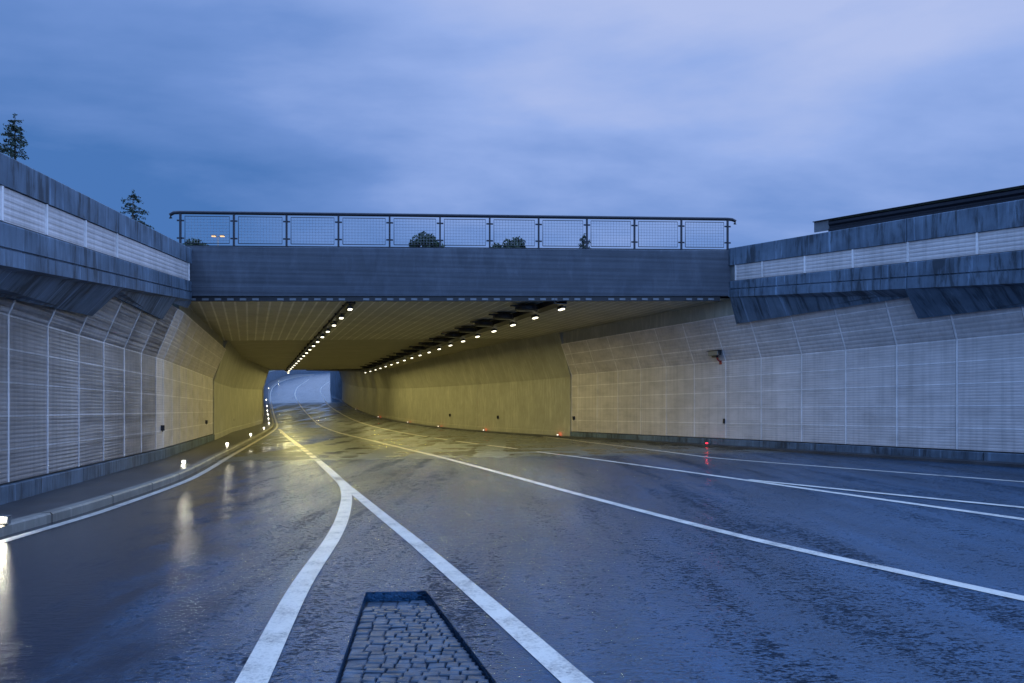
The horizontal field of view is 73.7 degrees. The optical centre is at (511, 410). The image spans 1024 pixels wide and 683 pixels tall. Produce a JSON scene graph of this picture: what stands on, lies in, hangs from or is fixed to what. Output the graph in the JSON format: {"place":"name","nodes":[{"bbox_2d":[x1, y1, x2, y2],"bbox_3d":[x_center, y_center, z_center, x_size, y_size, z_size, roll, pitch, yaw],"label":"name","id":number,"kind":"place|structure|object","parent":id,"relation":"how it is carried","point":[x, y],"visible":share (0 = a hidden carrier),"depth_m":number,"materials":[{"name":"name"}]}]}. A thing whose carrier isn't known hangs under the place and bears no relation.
{"place":"outdoors","nodes":[
{"label":"outdoors","id":0,"kind":"place"},
{"bbox_2d":[0,374,311,519],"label":"walkway","id":1,"kind":"structure","parent":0,"point":[87,489],"depth_m":15.28,"materials":[{"name":"concrete"}]},
{"bbox_2d":[340,600,488,682],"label":"cobble pavement","id":2,"kind":"structure","parent":0,"point":[413,641],"depth_m":4.56,"materials":[{"name":"stone"}]},
{"bbox_2d":[0,371,1023,682],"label":"road","id":3,"kind":"structure","parent":0,"point":[190,581],"depth_m":6.92,"materials":[{"name":"grey asphalt"}]},
{"bbox_2d":[0,376,301,543],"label":"road edge line","id":4,"kind":"object","parent":3,"relation":"on","point":[115,506],"visible":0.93,"depth_m":12.46,"materials":[{"name":"paint"}]},
{"bbox_2d":[0,374,313,536],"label":"kerb","id":5,"kind":"structure","parent":3,"relation":"on","point":[16,525],"depth_m":11.87,"materials":[{"name":"concrete"}]},
{"bbox_2d":[0,515,11,524],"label":"kerb lamp","id":6,"kind":"object","parent":5,"relation":"on","point":[5,519],"visible":1,"depth_m":8.96,"materials":[{"name":"white"}]},
{"bbox_2d":[235,480,351,682],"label":"gore line beside left lane","id":7,"kind":"object","parent":3,"relation":"on","point":[260,664],"visible":1,"depth_m":5.41,"materials":[{"name":"paint"}]},
{"bbox_2d":[278,429,341,480],"bbox_3d":[-10.779,1.461,33.741,0.304,0.174,39.966,0,0,-21],"label":"lane marking","id":8,"kind":"object","parent":3,"relation":"on","point":[329,470],"visible":0.99,"depth_m":20.46,"materials":[{"name":"paint"}]},
{"bbox_2d":[213,331,572,439],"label":"road tunnel","id":9,"kind":"structure","parent":3,"relation":"on","point":[519,385],"depth_m":43.47,"materials":[{"name":"concrete"}]},
{"bbox_2d":[284,301,355,371],"bbox_3d":[-20.429,-4.938,63.354,1.180,2.797,87.143,0,0,-20],"label":"cable tray","id":10,"kind":"object","parent":9,"relation":"hanging from","point":[343,310],"visible":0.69,"depth_m":29.30,"materials":[{"name":"paint"}]},
{"bbox_2d":[306,298,566,371],"bbox_3d":[-14.596,-4.995,63.906,1.102,2.840,88.388,0,0,-22],"label":"cable tray","id":11,"kind":"object","parent":9,"relation":"hanging from","point":[544,306],"visible":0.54,"depth_m":29.97,"materials":[{"name":"paint"}]},
{"bbox_2d":[374,360,387,362],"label":"projector lamp","id":12,"kind":"object","parent":11,"relation":"attached to","point":[380,361],"visible":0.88,"depth_m":49.33,"materials":[{"name":"black metal"}]},
{"bbox_2d":[380,358,393,360],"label":"projector lamp","id":13,"kind":"object","parent":11,"relation":"attached to","point":[388,359],"visible":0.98,"depth_m":47.17,"materials":[{"name":"black metal"}]},
{"bbox_2d":[386,355,400,358],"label":"projector lamp","id":14,"kind":"object","parent":11,"relation":"attached to","point":[394,356],"visible":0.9,"depth_m":45.03,"materials":[{"name":"black metal"}]},
{"bbox_2d":[393,352,408,355],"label":"projector lamp","id":15,"kind":"object","parent":11,"relation":"attached to","point":[401,354],"visible":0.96,"depth_m":42.87,"materials":[{"name":"black metal"}]},
{"bbox_2d":[401,349,416,352],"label":"projector lamp","id":16,"kind":"object","parent":11,"relation":"attached to","point":[409,351],"visible":0.95,"depth_m":40.73,"materials":[{"name":"black metal"}]},
{"bbox_2d":[409,346,425,349],"bbox_3d":[-5.375,-3.595,38.918,0.960,0.200,1.000,0,4,-21],"label":"projector lamp","id":17,"kind":"object","parent":11,"relation":"attached to","point":[418,347],"visible":1,"depth_m":38.58,"materials":[{"name":"black metal"}]},
{"bbox_2d":[418,342,436,345],"bbox_3d":[-4.547,-3.595,36.768,0.960,0.200,1.000,0,4,-21],"label":"projector lamp","id":18,"kind":"object","parent":11,"relation":"attached to","point":[428,343],"visible":1,"depth_m":36.42,"materials":[{"name":"black metal"}]},
{"bbox_2d":[557,306,565,310],"bbox_3d":[1.696,-3.579,23.400,0.160,0.245,0.400,0,0,-21],"label":"ceiling lamp","id":19,"kind":"object","parent":11,"relation":"attached to","point":[560,308],"visible":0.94,"depth_m":23.29,"materials":[{"name":"beige"}]},
{"bbox_2d":[334,477,593,682],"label":"gore line beside main lanes","id":20,"kind":"object","parent":3,"relation":"on","point":[559,667],"visible":1,"depth_m":5.30,"materials":[{"name":"paint"}]},
{"bbox_2d":[295,380,1023,600],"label":"lane marking","id":21,"kind":"object","parent":3,"relation":"on","point":[968,586],"visible":0.98,"depth_m":7.64,"materials":[{"name":"paint"}]},
{"bbox_2d":[320,381,1023,519],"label":"lane marking","id":22,"kind":"object","parent":3,"relation":"on","point":[1019,518],"visible":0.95,"depth_m":12.62,"materials":[{"name":"paint"}]},
{"bbox_2d":[333,398,1023,467],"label":"kerb","id":23,"kind":"structure","parent":3,"relation":"on","point":[966,461],"depth_m":22.01,"materials":[{"name":"concrete"}]},
{"bbox_2d":[542,436,1023,481],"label":"road edge line","id":24,"kind":"object","parent":3,"relation":"on","point":[799,464],"visible":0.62,"depth_m":16.92,"materials":[{"name":"paint"}]},
{"bbox_2d":[749,479,1023,507],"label":"lane marking","id":25,"kind":"object","parent":3,"relation":"on","point":[893,494],"visible":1,"depth_m":11.42,"materials":[{"name":"paint"}]},
{"bbox_2d":[0,0,1023,249],"label":"sky","id":26,"kind":"structure","parent":0,"point":[776,118],"materials":[{"name":"blue"}]},
{"bbox_3d":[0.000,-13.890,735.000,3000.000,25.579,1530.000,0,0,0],"label":"terrain","id":27,"kind":"structure","parent":0,"visible":0},
{"bbox_2d":[0,114,28,159],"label":"conifer tree","id":28,"kind":"object","parent":27,"relation":"on","point":[14,139],"visible":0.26,"depth_m":35.90,"materials":[{"name":"green plant"}]},
{"bbox_2d":[0,152,191,504],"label":"retaining wall","id":29,"kind":"structure","parent":27,"relation":"on","point":[92,291],"depth_m":13.47,"materials":[{"name":"concrete"}]},
{"bbox_2d":[120,190,153,228],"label":"conifer tree","id":30,"kind":"object","parent":27,"relation":"on","point":[133,208],"visible":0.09,"depth_m":44.02,"materials":[{"name":"green plant"}]},
{"bbox_2d":[182,238,208,246],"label":"broadleaf tree","id":31,"kind":"object","parent":27,"relation":"on","point":[192,241],"visible":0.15,"depth_m":61.46,"materials":[{"name":"green plant"}]},
{"bbox_2d":[211,235,224,244],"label":"street lamp","id":32,"kind":"object","parent":27,"relation":"on","point":[218,238],"visible":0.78,"depth_m":54.96,"materials":[{"name":"metal"}]},
{"bbox_2d":[264,370,321,388],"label":"retaining wall","id":33,"kind":"structure","parent":27,"relation":"on","point":[274,375],"depth_m":226.56,"materials":[{"name":"concrete"}]},
{"bbox_2d":[330,371,341,399],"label":"retaining wall","id":34,"kind":"structure","parent":27,"relation":"on","point":[335,385],"depth_m":115.96,"materials":[{"name":"concrete"}]},
{"bbox_2d":[409,231,444,246],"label":"broadleaf tree","id":35,"kind":"object","parent":27,"relation":"on","point":[423,241],"visible":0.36,"depth_m":54.26,"materials":[{"name":"green plant"}]},
{"bbox_2d":[161,246,761,457],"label":"road bridge","id":36,"kind":"structure","parent":27,"relation":"on","point":[644,331],"depth_m":24.15,"materials":[{"name":"concrete"}]},
{"bbox_2d":[429,338,447,341],"bbox_3d":[-3.719,-3.595,34.618,0.960,0.200,1.000,0,4,-21],"label":"projector lamp","id":37,"kind":"object","parent":36,"relation":"attached to","point":[440,340],"visible":1,"depth_m":34.27,"materials":[{"name":"black metal"}]},
{"bbox_2d":[441,333,460,337],"bbox_3d":[-2.892,-3.595,32.468,0.960,0.200,1.000,0,4,-21],"label":"projector lamp","id":38,"kind":"object","parent":36,"relation":"attached to","point":[452,335],"visible":1,"depth_m":32.16,"materials":[{"name":"black metal"}]},
{"bbox_2d":[169,211,736,249],"bbox_3d":[-1.573,-5.921,22.591,18.716,1.462,0.120,0,0,-6],"label":"bridge railing","id":39,"kind":"object","parent":36,"relation":"on","point":[390,215],"visible":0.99,"depth_m":22.56,"materials":[{"name":"metal"}]},
{"bbox_2d":[454,327,476,332],"bbox_3d":[-2.064,-3.595,30.318,0.960,0.200,1.000,0,4,-21],"label":"projector lamp","id":40,"kind":"object","parent":36,"relation":"attached to","point":[466,330],"visible":1,"depth_m":29.99,"materials":[{"name":"black metal"}]},
{"bbox_2d":[470,321,493,326],"bbox_3d":[-1.236,-3.595,28.168,0.960,0.200,1.000,0,4,-21],"label":"projector lamp","id":41,"kind":"object","parent":36,"relation":"attached to","point":[483,323],"visible":1,"depth_m":27.85,"materials":[{"name":"black metal"}]},
{"bbox_2d":[489,313,513,319],"bbox_3d":[-0.408,-3.595,26.018,0.960,0.200,1.000,0,4,-21],"label":"projector lamp","id":42,"kind":"object","parent":36,"relation":"attached to","point":[502,316],"visible":1,"depth_m":25.69,"materials":[{"name":"black metal"}]},
{"bbox_2d":[510,304,537,311],"bbox_3d":[0.419,-3.595,23.868,0.960,0.200,1.000,0,4,-21],"label":"fan","id":43,"kind":"object","parent":36,"relation":"attached to","point":[526,308],"visible":1,"depth_m":23.57},
{"bbox_2d":[707,350,721,363],"bbox_3d":[7.408,-1.941,24.731,0.415,0.500,0.600,0,0,-26],"label":"surveillance camera","id":44,"kind":"object","parent":36,"relation":"attached to","point":[714,353],"visible":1,"depth_m":24.65,"materials":[{"name":"grey metal"}]},
{"bbox_2d":[491,236,525,247],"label":"broadleaf tree","id":45,"kind":"object","parent":27,"relation":"on","point":[516,241],"visible":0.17,"depth_m":54.22,"materials":[{"name":"green plant"}]},
{"bbox_2d":[579,233,590,247],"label":"conifer tree","id":46,"kind":"object","parent":27,"relation":"on","point":[582,239],"visible":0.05,"depth_m":59.88,"materials":[{"name":"green plant"}]},
{"bbox_2d":[729,199,1023,462],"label":"retaining wall","id":47,"kind":"structure","parent":27,"relation":"on","point":[903,337],"depth_m":18.40,"materials":[{"name":"concrete"}]},
{"bbox_2d":[813,185,1023,231],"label":"guardrail","id":48,"kind":"object","parent":47,"relation":"on","point":[935,207],"visible":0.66,"depth_m":18.21,"materials":[{"name":"metal"}]}
]}

